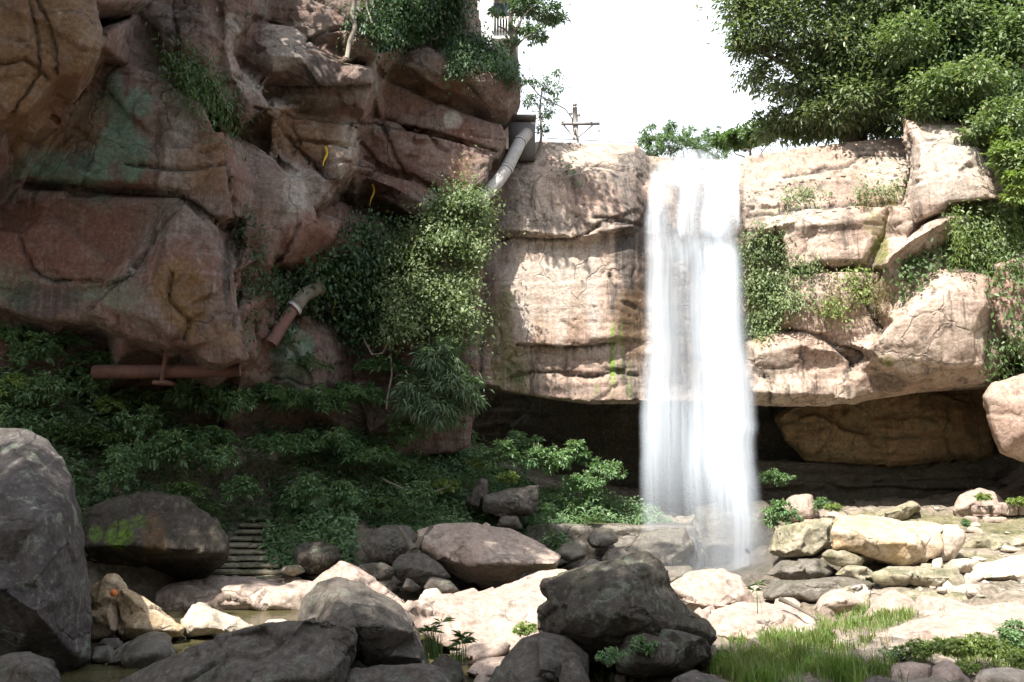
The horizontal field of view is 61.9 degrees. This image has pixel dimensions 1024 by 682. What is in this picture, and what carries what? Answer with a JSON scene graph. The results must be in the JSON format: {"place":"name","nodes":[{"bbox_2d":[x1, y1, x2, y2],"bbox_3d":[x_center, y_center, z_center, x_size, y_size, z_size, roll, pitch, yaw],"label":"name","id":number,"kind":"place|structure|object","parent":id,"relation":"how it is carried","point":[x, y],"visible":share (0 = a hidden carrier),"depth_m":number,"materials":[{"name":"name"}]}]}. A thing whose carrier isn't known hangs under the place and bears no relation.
{"place":"outdoors","nodes":[
{"label":"outdoors","id":0,"kind":"place"},
{"bbox_2d":[136,428,202,470],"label":"shrub","id":1,"kind":"object","parent":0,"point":[165,449],"visible":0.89,"depth_m":23.14,"materials":[{"name":"green plant"}]},
{"bbox_2d":[0,0,521,456],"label":"side cliff","id":2,"kind":"structure","parent":0,"point":[124,199],"depth_m":24.61,"materials":[{"name":"red stone"}]},
{"bbox_2d":[5,330,70,366],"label":"shrub","id":3,"kind":"object","parent":2,"relation":"on","point":[34,352],"visible":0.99,"depth_m":23.15,"materials":[{"name":"green plant"}]},
{"bbox_2d":[91,353,240,385],"bbox_3d":[-9.457,0.706,23.308,3.938,1.010,0.755,1,-8,-4],"label":"rusty pipe","id":4,"kind":"object","parent":2,"relation":"hanging from","point":[163,371],"visible":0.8,"depth_m":23.22,"materials":[{"name":"brown metal"}]},
{"bbox_2d":[141,12,264,161],"bbox_3d":[-8.993,-7.163,24.747,3.759,4.582,3.857,0,-8,0],"label":"ivy","id":5,"kind":"object","parent":2,"relation":"attached to","point":[201,79],"visible":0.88,"depth_m":24.19,"materials":[{"name":"green plant"}]},
{"bbox_2d":[206,383,257,420],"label":"shrub","id":6,"kind":"object","parent":2,"relation":"on","point":[226,408],"visible":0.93,"depth_m":25.14,"materials":[{"name":"green plant"}]},
{"bbox_2d":[226,204,301,357],"bbox_3d":[-7.411,-1.641,25.697,2.254,4.950,5.368,0,-8,0],"label":"ivy","id":7,"kind":"object","parent":2,"relation":"attached to","point":[281,290],"visible":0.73,"depth_m":25.01,"materials":[{"name":"green plant"}]},
{"bbox_2d":[265,281,325,347],"bbox_3d":[-6.621,-0.853,26.057,0.526,2.321,2.007,-7,-11,40],"label":"rusty pipe","id":8,"kind":"object","parent":2,"relation":"attached to","point":[298,302],"visible":0.97,"depth_m":25.83,"materials":[{"name":"brown metal"}]},
{"bbox_2d":[279,200,421,375],"bbox_3d":[-4.943,-2.116,28.781,3.289,6.617,7.102,-8,-11,42],"label":"ivy","id":9,"kind":"object","parent":2,"relation":"attached to","point":[347,278],"visible":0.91,"depth_m":28.04,"materials":[{"name":"green plant"}]},
{"bbox_2d":[323,379,394,409],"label":"shrub","id":10,"kind":"object","parent":2,"relation":"on","point":[348,392],"visible":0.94,"depth_m":27.25,"materials":[{"name":"green plant"}]},
{"bbox_2d":[337,145,524,366],"bbox_3d":[-2.646,-2.735,29.525,6.261,7.708,5.205,0,-8,0],"label":"ivy","id":11,"kind":"object","parent":2,"relation":"attached to","point":[459,235],"visible":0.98,"depth_m":28.16,"materials":[{"name":"green plant"}]},
{"bbox_2d":[333,0,537,93],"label":"ivy","id":12,"kind":"object","parent":2,"relation":"attached to","point":[401,26],"visible":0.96,"depth_m":29.91,"materials":[{"name":"green plant"}]},
{"bbox_2d":[384,331,493,434],"bbox_3d":[-2.311,1.356,27.337,3.412,3.506,2.510,2,-9,-15],"label":"bush","id":13,"kind":"object","parent":2,"relation":"on","point":[422,405],"visible":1,"depth_m":26.98,"materials":[{"name":"green plant"}]},
{"bbox_2d":[59,609,608,681],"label":"water","id":14,"kind":"structure","parent":0,"point":[89,671],"depth_m":15.81,"materials":[{"name":"brown liquid"}]},
{"bbox_2d":[0,651,60,681],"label":"boulder","id":15,"kind":"object","parent":14,"relation":"on","point":[29,666],"visible":1,"depth_m":12.22,"materials":[{"name":"grey stone"}]},
{"bbox_2d":[0,428,92,671],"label":"boulder","id":16,"kind":"object","parent":14,"relation":"in","point":[45,605],"visible":0.98,"depth_m":14.24,"materials":[{"name":"stone"}]},
{"bbox_2d":[90,573,127,640],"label":"rock","id":17,"kind":"object","parent":14,"relation":"in","point":[106,618],"visible":0.76,"depth_m":17.29,"materials":[{"name":"beige stone"}]},
{"bbox_2d":[104,631,175,667],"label":"rock","id":18,"kind":"object","parent":14,"relation":"in","point":[146,649],"visible":0.64,"depth_m":15.14,"materials":[{"name":"stone"}]},
{"bbox_2d":[116,589,184,640],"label":"rock","id":19,"kind":"object","parent":14,"relation":"on","point":[140,615],"visible":0.86,"depth_m":17.03,"materials":[{"name":"beige stone"}]},
{"bbox_2d":[180,602,253,637],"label":"rock","id":20,"kind":"object","parent":14,"relation":"in","point":[200,619],"visible":0.9,"depth_m":17.47,"materials":[{"name":"stone"}]},
{"bbox_2d":[118,617,357,681],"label":"boulder","id":21,"kind":"object","parent":14,"relation":"in","point":[310,650],"visible":0.99,"depth_m":12.58,"materials":[{"name":"grey stone"}]},
{"bbox_2d":[0,386,1023,681],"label":"ground","id":22,"kind":"structure","parent":0,"point":[756,564],"depth_m":26.00,"materials":[{"name":"beige stone"}]},
{"bbox_2d":[0,370,77,406],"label":"shrub","id":23,"kind":"object","parent":22,"relation":"on","point":[35,395],"visible":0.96,"depth_m":22.55,"materials":[{"name":"green plant"}]},
{"bbox_2d":[49,363,114,401],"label":"shrub","id":24,"kind":"object","parent":22,"relation":"on","point":[92,387],"visible":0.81,"depth_m":23.79,"materials":[{"name":"green plant"}]},
{"bbox_2d":[112,404,167,439],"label":"shrub","id":25,"kind":"object","parent":22,"relation":"on","point":[142,423],"visible":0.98,"depth_m":23.55,"materials":[{"name":"green plant"}]},
{"bbox_2d":[83,490,229,579],"bbox_3d":[-9.687,5.421,22.969,3.649,2.828,6.195,4,-9,-26],"label":"boulder","id":26,"kind":"object","parent":22,"relation":"on","point":[177,537],"visible":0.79,"depth_m":21.08,"materials":[{"name":"stone"}]},
{"bbox_2d":[96,463,139,492],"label":"shrub","id":27,"kind":"object","parent":26,"relation":"on","point":[116,475],"visible":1,"depth_m":21.73,"materials":[{"name":"green plant"}]},
{"bbox_2d":[102,438,151,475],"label":"shrub","id":28,"kind":"object","parent":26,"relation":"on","point":[121,455],"visible":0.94,"depth_m":22.33,"materials":[{"name":"green plant"}]},
{"bbox_2d":[194,440,241,475],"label":"shrub","id":29,"kind":"object","parent":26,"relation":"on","point":[215,459],"visible":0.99,"depth_m":23.77,"materials":[{"name":"green plant"}]},
{"bbox_2d":[219,474,262,501],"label":"shrub","id":30,"kind":"object","parent":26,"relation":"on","point":[238,487],"visible":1,"depth_m":23.83,"materials":[{"name":"green plant"}]},
{"bbox_2d":[162,378,233,414],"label":"shrub","id":31,"kind":"object","parent":22,"relation":"on","point":[188,396],"visible":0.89,"depth_m":24.91,"materials":[{"name":"green plant"}]},
{"bbox_2d":[170,422,241,447],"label":"shrub","id":32,"kind":"object","parent":22,"relation":"on","point":[198,436],"visible":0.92,"depth_m":24.33,"materials":[{"name":"green plant"}]},
{"bbox_2d":[155,575,311,610],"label":"slab","id":33,"kind":"structure","parent":22,"relation":"on","point":[221,592],"depth_m":21.11,"materials":[{"name":"beige stone"}]},
{"bbox_2d":[209,516,284,579],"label":"stone stairs","id":34,"kind":"structure","parent":22,"relation":"on","point":[245,559],"depth_m":23.89,"materials":[{"name":"grey stone"}]},
{"bbox_2d":[239,381,302,409],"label":"shrub","id":35,"kind":"object","parent":22,"relation":"on","point":[265,392],"visible":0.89,"depth_m":25.97,"materials":[{"name":"green plant"}]},
{"bbox_2d":[236,431,319,455],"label":"shrub","id":36,"kind":"object","parent":22,"relation":"on","point":[273,443],"visible":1,"depth_m":25.31,"materials":[{"name":"green plant"}]},
{"bbox_2d":[283,474,328,508],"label":"shrub","id":37,"kind":"object","parent":22,"relation":"on","point":[309,492],"visible":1,"depth_m":24.75,"materials":[{"name":"green plant"}]},
{"bbox_2d":[263,382,353,415],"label":"shrub","id":38,"kind":"object","parent":22,"relation":"on","point":[318,400],"visible":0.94,"depth_m":26.62,"materials":[{"name":"green plant"}]},
{"bbox_2d":[294,541,340,573],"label":"boulder","id":39,"kind":"object","parent":22,"relation":"on","point":[316,557],"visible":0.95,"depth_m":22.45,"materials":[{"name":"stone"}]},
{"bbox_2d":[285,425,368,458],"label":"shrub","id":40,"kind":"object","parent":22,"relation":"on","point":[339,439],"visible":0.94,"depth_m":26.30,"materials":[{"name":"green plant"}]},
{"bbox_2d":[0,351,678,577],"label":"undergrowth","id":41,"kind":"object","parent":22,"relation":"on","point":[640,518],"visible":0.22,"depth_m":26.62,"materials":[{"name":"green plant"}]},
{"bbox_2d":[299,561,404,605],"bbox_3d":[-3.521,5.669,19.560,2.557,1.343,2.144,0,-8,0],"label":"boulder","id":42,"kind":"object","parent":22,"relation":"on","point":[346,570],"visible":0.41,"depth_m":18.89,"materials":[{"name":"beige stone"}]},
{"bbox_2d":[297,576,428,668],"bbox_3d":[-2.661,5.241,15.528,2.635,1.951,4.236,0,-8,0],"label":"boulder","id":43,"kind":"object","parent":22,"relation":"on","point":[383,625],"visible":0.62,"depth_m":14.12,"materials":[{"name":"grey stone"}]},
{"bbox_2d":[325,443,410,470],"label":"shrub","id":44,"kind":"object","parent":22,"relation":"on","point":[375,455],"visible":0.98,"depth_m":26.63,"materials":[{"name":"green plant"}]},
{"bbox_2d":[361,525,416,563],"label":"boulder","id":45,"kind":"object","parent":22,"relation":"on","point":[386,543],"visible":0.76,"depth_m":23.18,"materials":[{"name":"grey stone"}]},
{"bbox_2d":[346,663,450,681],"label":"boulder","id":46,"kind":"object","parent":22,"relation":"on","point":[420,672],"visible":0.99,"depth_m":12.81,"materials":[{"name":"grey stone"}]},
{"bbox_2d":[386,412,431,448],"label":"shrub","id":47,"kind":"object","parent":22,"relation":"on","point":[405,431],"visible":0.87,"depth_m":27.57,"materials":[{"name":"green plant"}]},
{"bbox_2d":[392,553,449,584],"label":"boulder","id":48,"kind":"object","parent":22,"relation":"on","point":[420,568],"visible":0.86,"depth_m":21.33,"materials":[{"name":"grey stone"}]},
{"bbox_2d":[450,640,509,661],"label":"rock","id":49,"kind":"object","parent":22,"relation":"on","point":[479,651],"visible":0.81,"depth_m":15.09,"materials":[{"name":"beige stone"}]},
{"bbox_2d":[402,569,567,648],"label":"slab","id":50,"kind":"structure","parent":22,"relation":"on","point":[488,614],"depth_m":16.86,"materials":[{"name":"beige stone"}]},
{"bbox_2d":[417,522,560,587],"bbox_3d":[-0.588,5.987,23.887,3.842,1.840,5.210,0,-8,0],"label":"boulder","id":51,"kind":"object","parent":22,"relation":"on","point":[485,555],"visible":0.91,"depth_m":22.19,"materials":[{"name":"grey stone"}]},
{"bbox_2d":[482,485,538,517],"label":"boulder","id":52,"kind":"object","parent":22,"relation":"on","point":[521,502],"visible":0.97,"depth_m":27.41,"materials":[{"name":"grey stone"}]},
{"bbox_2d":[471,438,522,470],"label":"shrub","id":53,"kind":"object","parent":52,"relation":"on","point":[497,456],"visible":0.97,"depth_m":28.50,"materials":[{"name":"green plant"}]},
{"bbox_2d":[486,0,571,72],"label":"tree","id":54,"kind":"object","parent":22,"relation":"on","point":[522,9],"visible":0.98,"depth_m":37.14,"materials":[{"name":"green plant"}]},
{"bbox_2d":[488,632,589,681],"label":"boulder","id":55,"kind":"object","parent":22,"relation":"on","point":[537,657],"visible":0.89,"depth_m":13.13,"materials":[{"name":"grey stone"}]},
{"bbox_2d":[513,442,573,475],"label":"shrub","id":56,"kind":"object","parent":22,"relation":"on","point":[536,460],"visible":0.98,"depth_m":29.67,"materials":[{"name":"green plant"}]},
{"bbox_2d":[559,470,606,496],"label":"shrub","id":57,"kind":"object","parent":22,"relation":"on","point":[588,482],"visible":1,"depth_m":29.86,"materials":[{"name":"green plant"}]},
{"bbox_2d":[524,522,697,569],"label":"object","id":58,"kind":"structure","parent":22,"relation":"on","point":[627,534],"depth_m":27.99,"materials":[{"name":"stone"}]},
{"bbox_2d":[536,551,716,666],"bbox_3d":[2.058,4.770,15.315,3.275,2.114,4.508,0,-8,0],"label":"boulder","id":59,"kind":"object","parent":22,"relation":"on","point":[591,610],"visible":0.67,"depth_m":13.72,"materials":[{"name":"stone"}]},
{"bbox_2d":[630,527,694,565],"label":"boulder","id":60,"kind":"object","parent":22,"relation":"on","point":[671,547],"visible":0.76,"depth_m":26.98,"materials":[{"name":"stone"}]},
{"bbox_2d":[615,628,712,677],"bbox_3d":[2.454,5.093,13.954,1.704,0.978,2.071,0,-8,0],"label":"boulder","id":61,"kind":"object","parent":22,"relation":"on","point":[676,652],"visible":0.82,"depth_m":13.26,"materials":[{"name":"stone"}]},
{"bbox_2d":[692,500,773,565],"bbox_3d":[7.564,6.705,29.593,3.130,2.330,3.375,0,-8,0],"label":"boulder","id":62,"kind":"object","parent":22,"relation":"on","point":[722,536],"visible":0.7,"depth_m":28.21,"materials":[{"name":"stone"}]},
{"bbox_2d":[694,597,816,639],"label":"slab","id":63,"kind":"structure","parent":22,"relation":"on","point":[733,619],"depth_m":16.61,"materials":[{"name":"beige stone"}]},
{"bbox_2d":[768,518,833,557],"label":"rock","id":64,"kind":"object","parent":22,"relation":"on","point":[808,537],"depth_m":25.03,"materials":[{"name":"stone"}]},
{"bbox_2d":[759,498,802,528],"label":"shrub","id":65,"kind":"object","parent":64,"relation":"on","point":[781,511],"visible":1,"depth_m":27.25,"materials":[{"name":"green plant"}]},
{"bbox_2d":[763,576,873,602],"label":"slab","id":66,"kind":"structure","parent":22,"relation":"on","point":[809,591],"depth_m":19.55,"materials":[{"name":"stone"}]},
{"bbox_2d":[766,558,837,579],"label":"slab","id":67,"kind":"structure","parent":66,"relation":"on","point":[806,569],"depth_m":22.15,"materials":[{"name":"stone"}]},
{"bbox_2d":[813,589,867,615],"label":"boulder","id":68,"kind":"object","parent":22,"relation":"on","point":[835,600],"visible":0.62,"depth_m":18.23,"materials":[{"name":"beige stone"}]},
{"bbox_2d":[830,514,943,565],"bbox_3d":[10.414,5.513,23.628,2.851,1.385,4.423,-3,-9,23],"label":"boulder","id":69,"kind":"object","parent":22,"relation":"on","point":[889,541],"visible":0.99,"depth_m":22.16,"materials":[{"name":"beige stone"}]},
{"bbox_2d":[750,507,1023,598],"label":"rubble","id":70,"kind":"object","parent":22,"relation":"on","point":[970,591],"visible":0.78,"depth_m":21.86,"materials":[{"name":"stone"}]},
{"bbox_2d":[863,590,916,617],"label":"boulder","id":71,"kind":"object","parent":22,"relation":"on","point":[893,598],"visible":0.59,"depth_m":17.70,"materials":[{"name":"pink stone"}]},
{"bbox_2d":[871,563,964,586],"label":"slab","id":72,"kind":"structure","parent":22,"relation":"on","point":[925,574],"depth_m":20.35,"materials":[{"name":"stone"}]},
{"bbox_2d":[912,595,972,615],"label":"boulder","id":73,"kind":"object","parent":22,"relation":"on","point":[929,605],"visible":0.48,"depth_m":17.56,"materials":[{"name":"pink stone"}]},
{"bbox_2d":[866,601,1023,640],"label":"slab","id":74,"kind":"structure","parent":22,"relation":"on","point":[961,621],"depth_m":16.03,"materials":[{"name":"beige stone"}]},
{"bbox_2d":[938,524,965,561],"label":"boulder","id":75,"kind":"object","parent":22,"relation":"on","point":[954,537],"visible":0.77,"depth_m":22.55,"materials":[{"name":"stone"}]},
{"bbox_2d":[953,488,1004,516],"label":"boulder","id":76,"kind":"object","parent":22,"relation":"on","point":[965,501],"visible":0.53,"depth_m":28.80,"materials":[{"name":"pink stone"}]},
{"bbox_2d":[957,631,1011,658],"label":"weed","id":77,"kind":"object","parent":22,"relation":"on","point":[982,645],"visible":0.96,"depth_m":13.21,"materials":[{"name":"green plant"}]},
{"bbox_2d":[962,533,1023,549],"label":"slab","id":78,"kind":"structure","parent":22,"relation":"on","point":[995,541],"depth_m":24.48,"materials":[{"name":"stone"}]},
{"bbox_2d":[963,502,1023,522],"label":"rock","id":79,"kind":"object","parent":22,"relation":"on","point":[1001,508],"depth_m":27.73,"materials":[{"name":"beige stone"}]},
{"bbox_2d":[964,554,1023,582],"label":"slab","id":80,"kind":"structure","parent":22,"relation":"on","point":[1008,568],"depth_m":20.83,"materials":[{"name":"stone"}]},
{"bbox_2d":[494,568,766,588],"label":"plunge pool water","id":81,"kind":"structure","parent":0,"point":[746,582],"depth_m":25.00,"materials":[{"name":"liquid"}]},
{"bbox_2d":[670,568,754,610],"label":"boulder","id":82,"kind":"object","parent":81,"relation":"on","point":[705,588],"visible":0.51,"depth_m":17.80,"materials":[{"name":"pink stone"}]},
{"bbox_2d":[650,154,746,528],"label":"waterfall","id":83,"kind":"structure","parent":0,"point":[726,402],"depth_m":29.81,"materials":[{"name":"liquid"}]},
{"bbox_2d":[514,0,900,160],"label":"sky","id":84,"kind":"structure","parent":0,"point":[627,65],"materials":[{"name":"white"}]},
{"bbox_2d":[470,386,1000,490],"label":"cave wall","id":85,"kind":"structure","parent":0,"point":[674,457],"depth_m":36.87,"materials":[{"name":"stone"}]},
{"bbox_2d":[478,2,1023,461],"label":"cliff","id":86,"kind":"structure","parent":0,"point":[568,280],"depth_m":31.22,"materials":[{"name":"stone"}]},
{"bbox_2d":[477,0,517,148],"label":"house","id":87,"kind":"structure","parent":86,"relation":"on","point":[484,6],"depth_m":40.12,"materials":[{"name":"concrete"}]},
{"bbox_2d":[478,128,532,204],"bbox_3d":[-0.234,-6.438,31.376,0.726,3.646,2.898,-8,-12,44],"label":"drain pipe","id":88,"kind":"object","parent":86,"relation":"attached to","point":[521,139],"visible":0.77,"depth_m":31.19,"materials":[{"name":"grey metal"}]},
{"bbox_2d":[508,114,535,160],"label":"concrete block","id":89,"kind":"structure","parent":86,"relation":"on","point":[518,123],"depth_m":32.72,"materials":[{"name":"grey concrete"}]},
{"bbox_2d":[521,68,570,159],"bbox_3d":[1.252,-8.838,33.183,2.136,3.714,1.129,0,-8,0],"label":"tree","id":90,"kind":"object","parent":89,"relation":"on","point":[551,92],"visible":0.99,"depth_m":33.18,"materials":[{"name":"green plant"}]},
{"bbox_2d":[708,118,783,157],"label":"tree","id":91,"kind":"object","parent":86,"relation":"on","point":[736,139],"visible":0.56,"depth_m":43.53,"materials":[{"name":"green plant"}]},
{"bbox_2d":[728,208,827,345],"bbox_3d":[9.591,-2.288,30.956,3.721,5.401,2.087,-3,-9,21],"label":"ivy","id":92,"kind":"object","parent":86,"relation":"attached to","point":[757,255],"visible":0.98,"depth_m":30.93,"materials":[{"name":"green plant"}]},
{"bbox_2d":[696,0,918,152],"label":"tree","id":93,"kind":"object","parent":86,"relation":"on","point":[842,94],"visible":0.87,"depth_m":34.90,"materials":[{"name":"green plant"}]},
{"bbox_2d":[774,171,908,216],"bbox_3d":[12.541,-5.461,32.269,5.345,2.049,1.783,-1,-8,5],"label":"ivy","id":94,"kind":"object","parent":86,"relation":"attached to","point":[810,191],"visible":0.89,"depth_m":32.08,"materials":[{"name":"green plant"}]},
{"bbox_2d":[803,261,879,329],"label":"ivy","id":95,"kind":"object","parent":86,"relation":"attached to","point":[854,277],"visible":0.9,"depth_m":30.29,"materials":[{"name":"green plant"}]},
{"bbox_2d":[816,262,894,327],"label":"hanging plant","id":96,"kind":"object","parent":86,"relation":"hanging from","point":[873,289],"visible":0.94,"depth_m":30.19,"materials":[{"name":"green plant"}]},
{"bbox_2d":[881,224,989,303],"bbox_3d":[14.706,-2.636,29.668,3.681,3.031,1.995,0,-8,0],"label":"ivy","id":97,"kind":"object","parent":86,"relation":"attached to","point":[916,261],"visible":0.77,"depth_m":29.48,"materials":[{"name":"green plant"}]},
{"bbox_2d":[854,0,1023,228],"bbox_3d":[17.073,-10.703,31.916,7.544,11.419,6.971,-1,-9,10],"label":"bush","id":98,"kind":"object","parent":86,"relation":"on","point":[983,129],"visible":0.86,"depth_m":31.55,"materials":[{"name":"green plant"}]},
{"bbox_2d":[938,190,1023,282],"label":"ivy","id":99,"kind":"object","parent":86,"relation":"attached to","point":[978,208],"visible":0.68,"depth_m":29.62,"materials":[{"name":"green plant"}]},
{"bbox_2d":[947,232,1023,300],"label":"hanging plant","id":100,"kind":"object","parent":86,"relation":"hanging from","point":[1014,270],"visible":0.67,"depth_m":29.20,"materials":[{"name":"green plant"}]},
{"bbox_2d":[977,252,1023,382],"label":"ivy","id":101,"kind":"object","parent":86,"relation":"attached to","point":[1009,348],"visible":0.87,"depth_m":28.69,"materials":[{"name":"green plant"}]},
{"bbox_2d":[987,125,1023,206],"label":"bush","id":102,"kind":"object","parent":86,"relation":"on","point":[1015,185],"visible":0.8,"depth_m":28.86,"materials":[{"name":"green plant"}]},
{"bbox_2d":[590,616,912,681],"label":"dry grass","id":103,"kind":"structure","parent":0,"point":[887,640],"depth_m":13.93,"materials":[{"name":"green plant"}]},
{"bbox_2d":[590,596,1021,681],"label":"grass","id":104,"kind":"structure","parent":0,"point":[789,666],"depth_m":13.97,"materials":[{"name":"green plant"}]},
{"bbox_2d":[774,389,992,467],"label":"cave wall","id":105,"kind":"structure","parent":0,"point":[918,428],"depth_m":33.21,"materials":[{"name":"stone"}]},
{"bbox_2d":[756,454,1021,504],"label":"cave wall","id":106,"kind":"structure","parent":0,"point":[843,483],"depth_m":33.49,"materials":[{"name":"stone"}]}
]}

